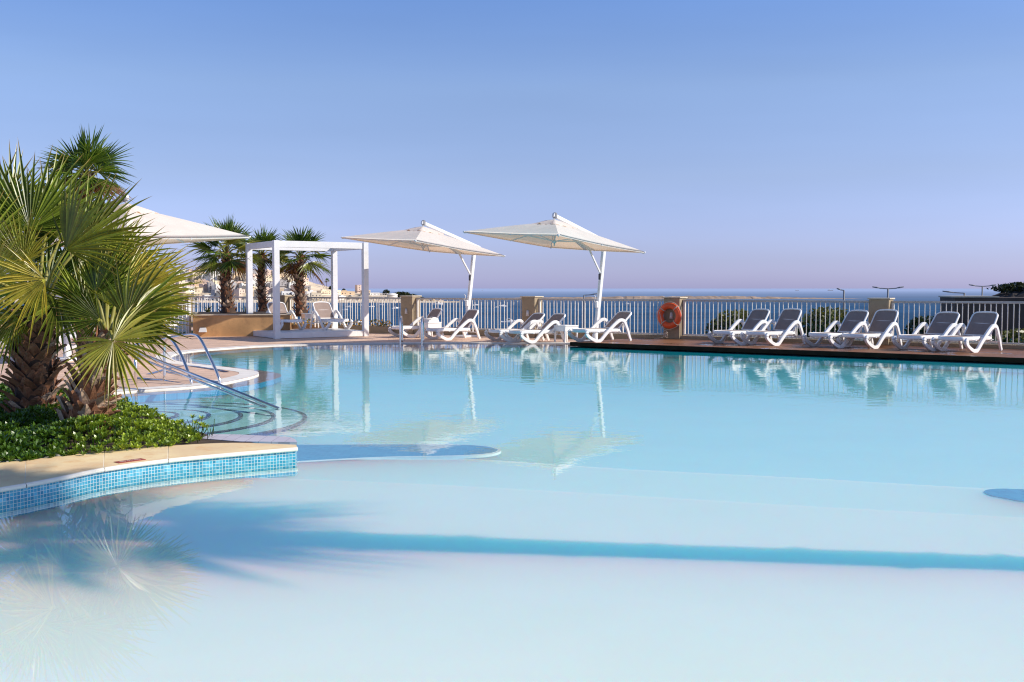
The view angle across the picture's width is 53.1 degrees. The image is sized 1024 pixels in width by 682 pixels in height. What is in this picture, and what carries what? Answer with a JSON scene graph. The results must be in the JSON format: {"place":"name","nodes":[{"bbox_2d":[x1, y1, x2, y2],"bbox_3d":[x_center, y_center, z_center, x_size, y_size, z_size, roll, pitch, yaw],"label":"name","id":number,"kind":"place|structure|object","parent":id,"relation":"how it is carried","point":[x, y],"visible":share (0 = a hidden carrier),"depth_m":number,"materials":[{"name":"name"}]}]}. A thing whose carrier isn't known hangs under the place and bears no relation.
{"place":"outdoors","nodes":[
{"label":"outdoors","id":0,"kind":"place"},
{"bbox_2d":[1,272,458,302],"bbox_3d":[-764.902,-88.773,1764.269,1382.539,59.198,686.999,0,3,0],"label":"hillside","id":1,"kind":"structure","parent":0,"point":[316,287],"depth_m":1494.75,"materials":[{"name":"stone"}]},
{"bbox_2d":[176,281,187,287],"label":"town house","id":2,"kind":"structure","parent":1,"relation":"on","point":[182,282],"depth_m":1517.79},
{"bbox_2d":[190,272,200,280],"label":"town house","id":3,"kind":"structure","parent":1,"relation":"on","point":[195,277],"depth_m":1616.29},
{"bbox_2d":[191,292,200,299],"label":"town house","id":4,"kind":"structure","parent":1,"relation":"on","point":[198,294],"depth_m":1454.36,"materials":[{"name":"white paint"}]},
{"bbox_2d":[194,279,201,285],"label":"town house","id":5,"kind":"structure","parent":1,"relation":"on","point":[199,280],"depth_m":1553.83,"materials":[{"name":"beige"}]},
{"bbox_2d":[194,286,203,292],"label":"town house","id":6,"kind":"structure","parent":1,"relation":"on","point":[199,290],"depth_m":1508.78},
{"bbox_2d":[199,284,206,291],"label":"town house","id":7,"kind":"structure","parent":1,"relation":"on","point":[204,286],"depth_m":1518.32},
{"bbox_2d":[207,281,214,291],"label":"town house","id":8,"kind":"structure","parent":1,"relation":"on","point":[209,286],"depth_m":1511.19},
{"bbox_2d":[208,271,219,280],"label":"town house","id":9,"kind":"structure","parent":1,"relation":"on","point":[211,276],"depth_m":1610.90,"materials":[{"name":"white stone"}]},
{"bbox_2d":[211,288,219,299],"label":"town house","id":10,"kind":"structure","parent":1,"relation":"on","point":[213,292],"depth_m":1459.68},
{"bbox_2d":[211,284,219,289],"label":"town house","id":11,"kind":"structure","parent":1,"relation":"on","point":[215,286],"depth_m":1506.36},
{"bbox_2d":[234,288,244,299],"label":"town house","id":12,"kind":"structure","parent":1,"relation":"on","point":[238,291],"depth_m":1461.39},
{"bbox_2d":[265,275,271,281],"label":"town house","id":13,"kind":"structure","parent":1,"relation":"on","point":[268,278],"depth_m":1603.12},
{"bbox_2d":[265,269,271,275],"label":"town house","id":14,"kind":"structure","parent":1,"relation":"on","point":[268,272],"depth_m":1691.99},
{"bbox_2d":[267,281,272,287],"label":"town house","id":15,"kind":"structure","parent":1,"relation":"on","point":[270,285],"depth_m":1550.67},
{"bbox_2d":[280,279,286,287],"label":"town house","id":16,"kind":"structure","parent":1,"relation":"on","point":[282,285],"depth_m":1559.09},
{"bbox_2d":[281,291,291,294],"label":"town house","id":17,"kind":"structure","parent":1,"relation":"on","point":[285,292],"depth_m":1462.18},
{"bbox_2d":[305,290,314,299],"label":"town house","id":18,"kind":"structure","parent":1,"relation":"on","point":[309,292],"depth_m":1464.57,"materials":[{"name":"white paint"}]},
{"bbox_2d":[310,292,321,300],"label":"town house","id":19,"kind":"structure","parent":1,"relation":"on","point":[313,294],"depth_m":1455.46,"materials":[{"name":"beige paint"}]},
{"bbox_2d":[317,289,330,294],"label":"town house","id":20,"kind":"structure","parent":1,"relation":"on","point":[325,292],"depth_m":1547.28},
{"bbox_2d":[341,290,354,294],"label":"town house","id":21,"kind":"structure","parent":1,"relation":"on","point":[345,292],"depth_m":1605.81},
{"bbox_2d":[355,285,360,292],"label":"town house","id":22,"kind":"structure","parent":1,"relation":"on","point":[357,288],"depth_m":1678.33,"materials":[{"name":"beige stone"}]},
{"bbox_2d":[382,289,389,294],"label":"tree","id":23,"kind":"object","parent":1,"relation":"on","point":[385,291],"visible":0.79,"depth_m":1666.37,"materials":[{"name":"green plant"}]},
{"bbox_2d":[387,293,397,296],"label":"pavilion","id":24,"kind":"structure","parent":1,"relation":"on","point":[392,295],"depth_m":1584.96,"materials":[{"name":"white paint"}]},
{"bbox_2d":[395,291,408,296],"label":"scrub","id":25,"kind":"object","parent":1,"relation":"on","point":[401,293],"visible":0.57,"depth_m":1626.14,"materials":[{"name":"green plant"}]},
{"bbox_2d":[0,325,588,393],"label":"terrace","id":26,"kind":"structure","parent":0,"point":[247,341],"depth_m":26.14,"materials":[{"name":"beige stone"}]},
{"bbox_2d":[59,333,76,348],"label":"sun lounger","id":27,"kind":"object","parent":26,"relation":"on","point":[74,346],"visible":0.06,"depth_m":24.37,"materials":[{"name":"white plastic"}]},
{"bbox_2d":[35,123,136,360],"bbox_3d":[-8.020,-1.847,19.340,2.001,4.571,1.872,0,3,0],"label":"palm tree","id":28,"kind":"object","parent":26,"relation":"on","point":[97,156],"visible":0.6,"depth_m":19.20,"materials":[{"name":"green plant"}]},
{"bbox_2d":[42,194,250,361],"bbox_3d":[-7.602,-1.194,19.677,3.834,3.225,3.282,1,3,24],"label":"cantilever parasol","id":29,"kind":"object","parent":26,"relation":"on","point":[178,230],"visible":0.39,"depth_m":19.43,"materials":[{"name":"fabric"}]},
{"bbox_2d":[177,295,192,321],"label":"stone pillar","id":30,"kind":"structure","parent":26,"relation":"on","point":[187,301],"depth_m":38.63,"materials":[{"name":"beige stone"}]},
{"bbox_2d":[148,365,228,373],"bbox_3d":[-5.501,0.499,18.002,1.353,0.001,1.920,0,3,0],"label":"navy strip","id":31,"kind":"object","parent":26,"relation":"on","point":[190,365],"visible":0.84,"depth_m":17.98,"materials":[{"name":"tile"}]},
{"bbox_2d":[192,312,291,336],"bbox_3d":[-8.505,-0.556,32.150,3.129,0.672,3.390,-1,3,-11],"label":"stone planter","id":32,"kind":"object","parent":26,"relation":"on","point":[216,324],"visible":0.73,"depth_m":30.52,"materials":[{"name":"stone"}]},
{"bbox_2d":[203,305,212,311],"bbox_3d":[-9.768,-0.986,32.984,0.400,0.336,0.560,0,3,0],"label":"spiky plant","id":33,"kind":"object","parent":32,"relation":"on","point":[208,310],"visible":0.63,"depth_m":32.90,"materials":[{"name":"green plant"}]},
{"bbox_2d":[187,214,266,312],"bbox_3d":[-8.844,-2.383,31.577,2.546,3.160,2.611,0,3,0],"label":"palm tree","id":34,"kind":"object","parent":32,"relation":"on","point":[226,265],"visible":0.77,"depth_m":31.37,"materials":[{"name":"green plant"}]},
{"bbox_2d":[231,224,291,311],"bbox_3d":[-8.424,-2.438,34.424,2.112,3.068,2.409,2,4,38],"label":"palm tree","id":35,"kind":"object","parent":32,"relation":"on","point":[261,293],"visible":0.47,"depth_m":34.32,"materials":[{"name":"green plant"}]},
{"bbox_2d":[265,225,330,316],"bbox_3d":[-6.850,-2.299,33.545,2.484,2.993,2.392,0,3,0],"label":"palm tree","id":36,"kind":"object","parent":32,"relation":"on","point":[298,269],"visible":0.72,"depth_m":33.40,"materials":[{"name":"green plant"}]},
{"bbox_2d":[280,295,294,317],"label":"stone pillar","id":37,"kind":"structure","parent":26,"relation":"on","point":[284,299],"depth_m":35.47,"materials":[{"name":"beige stone"}]},
{"bbox_2d":[245,240,368,338],"bbox_3d":[-6.153,-1.543,30.725,2.910,2.790,2.460,-2,4,-33],"label":"cabana","id":38,"kind":"object","parent":26,"relation":"on","point":[275,247],"visible":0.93,"depth_m":30.36,"materials":[{"name":"white paint"}]},
{"bbox_2d":[266,302,306,329],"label":"sun lounger","id":39,"kind":"object","parent":38,"relation":"on","point":[283,308],"visible":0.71,"depth_m":31.30,"materials":[{"name":"white plastic"}]},
{"bbox_2d":[301,313,318,327],"bbox_3d":[-6.479,-0.661,32.882,0.480,0.457,0.480,-1,3,-25],"label":"side table","id":40,"kind":"object","parent":38,"relation":"on","point":[305,315],"visible":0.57,"depth_m":32.71,"materials":[{"name":"white plastic"}]},
{"bbox_2d":[310,301,352,329],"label":"sun lounger","id":41,"kind":"object","parent":38,"relation":"on","point":[323,311],"visible":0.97,"depth_m":31.83,"materials":[{"name":"white plastic"}]},
{"bbox_2d":[292,324,393,332],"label":"flower bed wall","id":42,"kind":"structure","parent":26,"relation":"on","point":[378,329],"depth_m":32.91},
{"bbox_2d":[292,318,391,325],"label":"marigolds","id":43,"kind":"object","parent":42,"relation":"in","point":[359,323],"visible":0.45,"depth_m":33.07,"materials":[{"name":"plant"}]},
{"bbox_2d":[117,342,569,391],"bbox_3d":[-5.340,0.353,20.918,6.709,0.001,17.430,2,3,27],"label":"white coping","id":44,"kind":"object","parent":26,"relation":"on","point":[244,373],"visible":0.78,"depth_m":18.96,"materials":[{"name":"white stone"}]},
{"bbox_2d":[125,333,220,384],"bbox_3d":[-5.395,0.378,15.991,2.234,1.006,0.560,2,4,36],"label":"handrail","id":45,"kind":"object","parent":44,"relation":"on","point":[184,361],"visible":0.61,"depth_m":15.75,"materials":[{"name":"silver metal"}]},
{"bbox_2d":[400,295,421,333],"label":"stone pillar","id":46,"kind":"structure","parent":26,"relation":"on","point":[408,302],"depth_m":32.29,"materials":[{"name":"beige stone"}]},
{"bbox_2d":[388,308,443,337],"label":"sun lounger","id":47,"kind":"object","parent":26,"relation":"on","point":[434,313],"visible":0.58,"depth_m":30.20,"materials":[{"name":"white plastic"}]},
{"bbox_2d":[341,220,504,337],"bbox_3d":[-2.305,-1.735,29.045,3.834,3.345,3.282,-3,4,-45],"label":"cantilever parasol","id":48,"kind":"object","parent":26,"relation":"on","point":[423,238],"visible":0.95,"depth_m":28.71,"materials":[{"name":"fabric"}]},
{"bbox_2d":[419,322,440,337],"bbox_3d":[-2.379,-0.324,29.750,0.480,0.457,0.480,-2,4,-40],"label":"side table","id":49,"kind":"object","parent":26,"relation":"on","point":[432,324],"visible":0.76,"depth_m":29.57,"materials":[{"name":"white plastic"}]},
{"bbox_2d":[424,318,438,321],"bbox_3d":[-2.378,-0.614,29.735,0.399,0.126,0.380,-2,4,-40],"label":"towel","id":50,"kind":"object","parent":49,"relation":"on","point":[430,320],"visible":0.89,"depth_m":29.60,"materials":[{"name":"white fabric"}]},
{"bbox_2d":[424,309,480,339],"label":"sun lounger","id":51,"kind":"object","parent":26,"relation":"on","point":[466,321],"visible":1,"depth_m":28.75,"materials":[{"name":"white plastic"}]},
{"bbox_2d":[484,313,544,341],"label":"sun lounger","id":52,"kind":"object","parent":26,"relation":"on","point":[531,319],"visible":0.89,"depth_m":27.84,"materials":[{"name":"white plastic"}]},
{"bbox_2d":[520,296,543,337],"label":"stone pillar","id":53,"kind":"structure","parent":26,"relation":"on","point":[530,303],"depth_m":29.72,"materials":[{"name":"beige stone"}]},
{"bbox_2d":[504,313,565,343],"bbox_3d":[0.662,-0.345,27.337,1.605,0.783,0.800,-2,4,-33],"label":"sun lounger","id":54,"kind":"object","parent":26,"relation":"on","point":[546,328],"visible":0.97,"depth_m":27.25,"materials":[{"name":"white plastic"}]},
{"bbox_2d":[71,319,1023,348],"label":"terrace kerb","id":55,"kind":"structure","parent":26,"relation":"on","point":[794,340],"depth_m":26.70,"materials":[{"name":"brown stone"}]},
{"bbox_2d":[188,296,272,320],"bbox_3d":[-10.160,-1.140,37.199,4.948,0.961,0.075,2,4,34],"label":"railing","id":56,"kind":"object","parent":55,"relation":"on","point":[215,297],"visible":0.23,"depth_m":37.68,"materials":[{"name":"beige metal"}]},
{"bbox_2d":[289,297,400,325],"bbox_3d":[-5.565,-0.980,34.079,5.226,0.961,0.075,2,4,34],"label":"railing","id":57,"kind":"object","parent":55,"relation":"on","point":[360,298],"visible":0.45,"depth_m":33.68,"materials":[{"name":"beige metal"}]},
{"bbox_2d":[416,298,520,329],"bbox_3d":[-1.315,-0.832,31.193,4.113,0.961,0.075,2,4,34],"label":"railing","id":58,"kind":"object","parent":55,"relation":"on","point":[453,299],"visible":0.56,"depth_m":30.98,"materials":[{"name":"beige metal"}]},
{"bbox_2d":[538,298,663,334],"bbox_3d":[2.465,-0.700,28.626,4.089,0.961,0.075,2,4,34],"label":"railing","id":59,"kind":"object","parent":55,"relation":"on","point":[592,300],"visible":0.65,"depth_m":28.43,"materials":[{"name":"beige metal"}]},
{"bbox_2d":[683,299,868,340],"bbox_3d":[6.560,-0.557,25.845,4.875,0.961,0.075,2,4,34],"label":"railing","id":60,"kind":"object","parent":55,"relation":"on","point":[765,301],"visible":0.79,"depth_m":26.02,"materials":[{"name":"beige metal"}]},
{"bbox_2d":[891,301,1023,344],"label":"railing","id":61,"kind":"object","parent":55,"relation":"on","point":[973,302],"visible":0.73,"depth_m":23.30,"materials":[{"name":"beige metal"}]},
{"bbox_2d":[463,212,645,340],"bbox_3d":[1.265,-1.586,26.148,3.834,3.345,3.282,-3,4,-45],"label":"cantilever parasol","id":62,"kind":"object","parent":26,"relation":"on","point":[563,234],"visible":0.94,"depth_m":25.89,"materials":[{"name":"fabric"}]},
{"bbox_2d":[554,325,578,342],"bbox_3d":[1.440,-0.196,27.262,0.480,0.457,0.480,-2,4,-38],"label":"side table","id":63,"kind":"object","parent":26,"relation":"on","point":[565,328],"visible":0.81,"depth_m":27.10,"materials":[{"name":"white plastic"}]},
{"bbox_2d":[570,338,1023,362],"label":"wood deck","id":64,"kind":"structure","parent":26,"relation":"on","point":[952,353],"depth_m":22.86,"materials":[{"name":"brown wood"}]},
{"bbox_2d":[568,311,631,341],"bbox_3d":[2.276,-0.366,25.991,1.605,0.783,0.800,-2,3,-32],"label":"sun lounger","id":65,"kind":"object","parent":64,"relation":"on","point":[616,322],"visible":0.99,"depth_m":25.97,"materials":[{"name":"white plastic"}]},
{"bbox_2d":[662,297,687,338],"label":"stone pillar","id":66,"kind":"structure","parent":64,"relation":"on","point":[676,332],"depth_m":27.17,"materials":[{"name":"beige stone"}]},
{"bbox_2d":[654,302,681,338],"bbox_3d":[4.153,-0.550,27.082,0.744,0.985,0.270,1,3,23],"label":"lifebuoy","id":67,"kind":"object","parent":66,"relation":"attached to","point":[675,308],"visible":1,"depth_m":27.03,"materials":[{"name":"plastic"}]},
{"bbox_2d":[707,308,772,344],"bbox_3d":[5.554,-0.348,24.851,1.517,0.864,0.800,-2,4,-35],"label":"sun lounger","id":68,"kind":"object","parent":64,"relation":"on","point":[756,319],"visible":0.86,"depth_m":25.00,"materials":[{"name":"white plastic"}]},
{"bbox_2d":[740,308,804,345],"bbox_3d":[6.228,-0.335,24.411,1.490,0.884,0.800,-2,4,-36],"label":"sun lounger","id":69,"kind":"object","parent":64,"relation":"on","point":[786,323],"visible":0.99,"depth_m":24.52,"materials":[{"name":"white plastic"}]},
{"bbox_2d":[802,310,870,347],"bbox_3d":[7.493,-0.281,23.534,1.517,0.864,0.800,-2,3,-32],"label":"sun lounger","id":70,"kind":"object","parent":64,"relation":"on","point":[853,322],"visible":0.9,"depth_m":23.68,"materials":[{"name":"white plastic"}]},
{"bbox_2d":[835,309,902,348],"bbox_3d":[8.119,-0.276,23.252,1.490,0.884,0.800,-2,4,-37],"label":"sun lounger","id":71,"kind":"object","parent":64,"relation":"on","point":[882,324],"visible":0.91,"depth_m":23.40,"materials":[{"name":"white plastic"}]},
{"bbox_2d":[867,298,894,344],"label":"stone pillar","id":72,"kind":"structure","parent":64,"relation":"on","point":[875,304],"depth_m":24.17,"materials":[{"name":"beige stone"}]},
{"bbox_2d":[892,311,962,350],"bbox_3d":[9.138,-0.217,22.465,1.538,0.848,0.800,-2,4,-34],"label":"sun lounger","id":73,"kind":"object","parent":64,"relation":"on","point":[944,323],"visible":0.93,"depth_m":22.63,"materials":[{"name":"white plastic"}]},
{"bbox_2d":[931,311,1002,352],"bbox_3d":[9.746,-0.197,21.898,1.517,0.864,0.800,-2,4,-36],"label":"sun lounger","id":74,"kind":"object","parent":64,"relation":"on","point":[981,326],"visible":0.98,"depth_m":22.04,"materials":[{"name":"white plastic"}]},
{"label":"grass patch","id":75,"kind":"structure","parent":26,"relation":"on","visible":0},
{"bbox_2d":[168,315,185,332],"bbox_3d":[-10.645,-0.570,32.737,0.763,0.600,0.080,0,3,0],"label":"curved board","id":76,"kind":"object","parent":75,"relation":"on","point":[180,330],"visible":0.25,"depth_m":32.70,"materials":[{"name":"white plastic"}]},
{"bbox_2d":[167,303,190,335],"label":"metal gate","id":77,"kind":"structure","parent":75,"relation":"on","point":[188,318],"depth_m":30.69,"materials":[{"name":"white metal"}]},
{"bbox_2d":[0,289,999,335],"bbox_3d":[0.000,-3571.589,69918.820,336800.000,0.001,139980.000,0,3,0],"label":"sea","id":78,"kind":"structure","parent":0,"point":[906,294],"depth_m":1270.58,"materials":[{"name":"liquid"}]},
{"bbox_2d":[501,319,514,322],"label":"motor boat","id":79,"kind":"object","parent":78,"relation":"on","point":[506,321],"visible":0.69,"depth_m":586.69,"materials":[{"name":"white glass"}]},
{"bbox_2d":[0,412,1023,681],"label":"pool floor","id":80,"kind":"structure","parent":0,"point":[656,552],"depth_m":5.77,"materials":[{"name":"tile"}]},
{"bbox_2d":[0,403,296,518],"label":"planter island","id":81,"kind":"structure","parent":80,"relation":"on","point":[18,502],"depth_m":8.05,"materials":[{"name":"tile"}]},
{"bbox_2d":[0,455,62,462],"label":"gutter grating","id":82,"kind":"object","parent":81,"relation":"on","point":[20,460],"visible":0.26,"depth_m":8.05,"materials":[{"name":"metal"}]},
{"bbox_2d":[0,141,174,426],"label":"palm tree","id":83,"kind":"object","parent":81,"relation":"on","point":[29,339],"visible":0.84,"depth_m":10.11,"materials":[{"name":"green plant"}]},
{"bbox_2d":[0,382,214,461],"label":"ground cover","id":84,"kind":"object","parent":81,"relation":"on","point":[48,421],"visible":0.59,"depth_m":9.00,"materials":[{"name":"green plant"}]},
{"bbox_2d":[42,211,209,437],"bbox_3d":[-3.747,-0.214,9.745,1.918,2.299,2.244,0,3,0],"label":"palm tree","id":85,"kind":"object","parent":81,"relation":"on","point":[133,302],"visible":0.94,"depth_m":9.42,"materials":[{"name":"green plant"}]},
{"bbox_2d":[0,443,297,491],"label":"sandstone coping","id":86,"kind":"object","parent":81,"relation":"on","point":[16,475],"visible":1,"depth_m":8.06,"materials":[{"name":"beige stone"}]},
{"bbox_2d":[115,458,145,462],"bbox_3d":[-2.981,0.933,7.990,0.085,0.006,0.225,3,4,41],"label":"warning plaque","id":87,"kind":"object","parent":86,"relation":"on","point":[131,460],"visible":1,"depth_m":7.99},
{"bbox_2d":[202,434,296,445],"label":"lilac kerb","id":88,"kind":"structure","parent":81,"relation":"on","point":[258,439],"depth_m":9.39,"materials":[{"name":"stone"}]},
{"bbox_2d":[195,420,304,435],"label":"entry steps","id":89,"kind":"structure","parent":80,"relation":"on","point":[258,432],"depth_m":11.15,"materials":[{"name":"blue tile"}]},
{"bbox_2d":[134,351,280,408],"bbox_3d":[-4.213,0.492,13.811,0.052,0.564,4.083,-3,4,-44],"label":"handrail","id":90,"kind":"object","parent":89,"relation":"on","point":[213,383],"visible":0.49,"depth_m":13.63,"materials":[{"name":"silver metal"}]},
{"bbox_2d":[297,444,500,461],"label":"underwater wall","id":91,"kind":"structure","parent":80,"relation":"on","point":[315,452],"depth_m":9.92,"materials":[{"name":"blue tile"}]},
{"bbox_2d":[983,489,1023,501],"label":"underwater wall","id":92,"kind":"structure","parent":80,"relation":"on","point":[1014,494],"depth_m":7.89,"materials":[{"name":"blue tile"}]},
{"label":"pool ledge","id":93,"kind":"structure","parent":80,"relation":"on","visible":0},
{"bbox_2d":[399,316,423,343],"bbox_3d":[-2.632,0.001,26.953,0.610,1.332,0.554,0,3,0],"label":"pool ladder","id":94,"kind":"object","parent":93,"relation":"attached to","point":[401,329],"visible":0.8,"depth_m":26.71,"materials":[{"name":"silver metal"}]},
{"bbox_2d":[0,0,1023,288],"label":"sky","id":95,"kind":"structure","parent":0,"point":[731,144],"materials":[{"name":"blue"}]},
{"bbox_2d":[114,336,1023,449],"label":"water","id":96,"kind":"structure","parent":0,"point":[459,384],"depth_m":14.56,"materials":[{"name":"blue liquid"}]},
{"bbox_2d":[583,293,596,327],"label":"street lamp","id":97,"kind":"object","parent":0,"point":[584,309],"visible":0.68,"depth_m":59.95,"materials":[{"name":"white metal"}]},
{"bbox_2d":[519,296,850,298],"bbox_3d":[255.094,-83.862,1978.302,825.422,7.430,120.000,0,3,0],"label":"rocky spit","id":98,"kind":"structure","parent":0,"point":[689,297],"depth_m":1947.07,"materials":[{"name":"stone"}]},
{"bbox_2d":[705,309,771,335],"bbox_3d":[7.299,-0.388,33.027,2.208,1.337,1.916,0,3,0],"label":"bush","id":99,"kind":"object","parent":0,"point":[714,325],"visible":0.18,"depth_m":32.77,"materials":[{"name":"green plant"}]},
{"bbox_2d":[796,306,860,335],"bbox_3d":[9.720,-0.344,31.514,2.038,1.481,1.875,0,3,0],"label":"bush","id":100,"kind":"object","parent":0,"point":[822,329],"visible":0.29,"depth_m":31.26,"materials":[{"name":"green plant"}]},
{"bbox_2d":[837,288,844,309],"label":"street lamp","id":101,"kind":"object","parent":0,"point":[843,295],"visible":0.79,"depth_m":51.92,"materials":[{"name":"grey metal"}]},
{"bbox_2d":[872,286,903,297],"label":"street lamp","id":102,"kind":"object","parent":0,"point":[887,289],"visible":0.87,"depth_m":51.91,"materials":[{"name":"grey metal"}]},
{"bbox_2d":[904,315,958,340],"bbox_3d":[11.918,-0.259,29.024,1.592,0.993,1.299,0,3,0],"label":"bush","id":103,"kind":"object","parent":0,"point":[921,320],"visible":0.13,"depth_m":28.97,"materials":[{"name":"green plant"}]},
{"bbox_2d":[942,291,964,295],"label":"street lamp","id":104,"kind":"object","parent":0,"point":[954,292],"visible":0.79,"depth_m":49.91,"materials":[{"name":"grey metal"}]},
{"bbox_2d":[938,296,1023,335],"bbox_3d":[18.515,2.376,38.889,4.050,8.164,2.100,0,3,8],"label":"railing","id":105,"kind":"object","parent":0,"point":[987,308],"depth_m":37.80,"materials":[{"name":"metal"}]},
{"bbox_2d":[969,284,995,295],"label":"street lamp","id":106,"kind":"object","parent":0,"point":[982,287],"visible":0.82,"depth_m":59.89,"materials":[{"name":"grey metal"}]},
{"bbox_2d":[985,328,1023,344],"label":"bush","id":107,"kind":"object","parent":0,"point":[1010,335],"visible":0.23,"depth_m":25.39,"materials":[{"name":"green plant"}]},
{"bbox_2d":[992,291,1023,296],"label":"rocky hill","id":108,"kind":"structure","parent":0,"point":[1016,294],"depth_m":44.78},
{"bbox_2d":[987,282,1023,292],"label":"bush","id":109,"kind":"object","parent":108,"relation":"on","point":[1010,287],"visible":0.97,"depth_m":45.11,"materials":[{"name":"green plant"}]}
]}

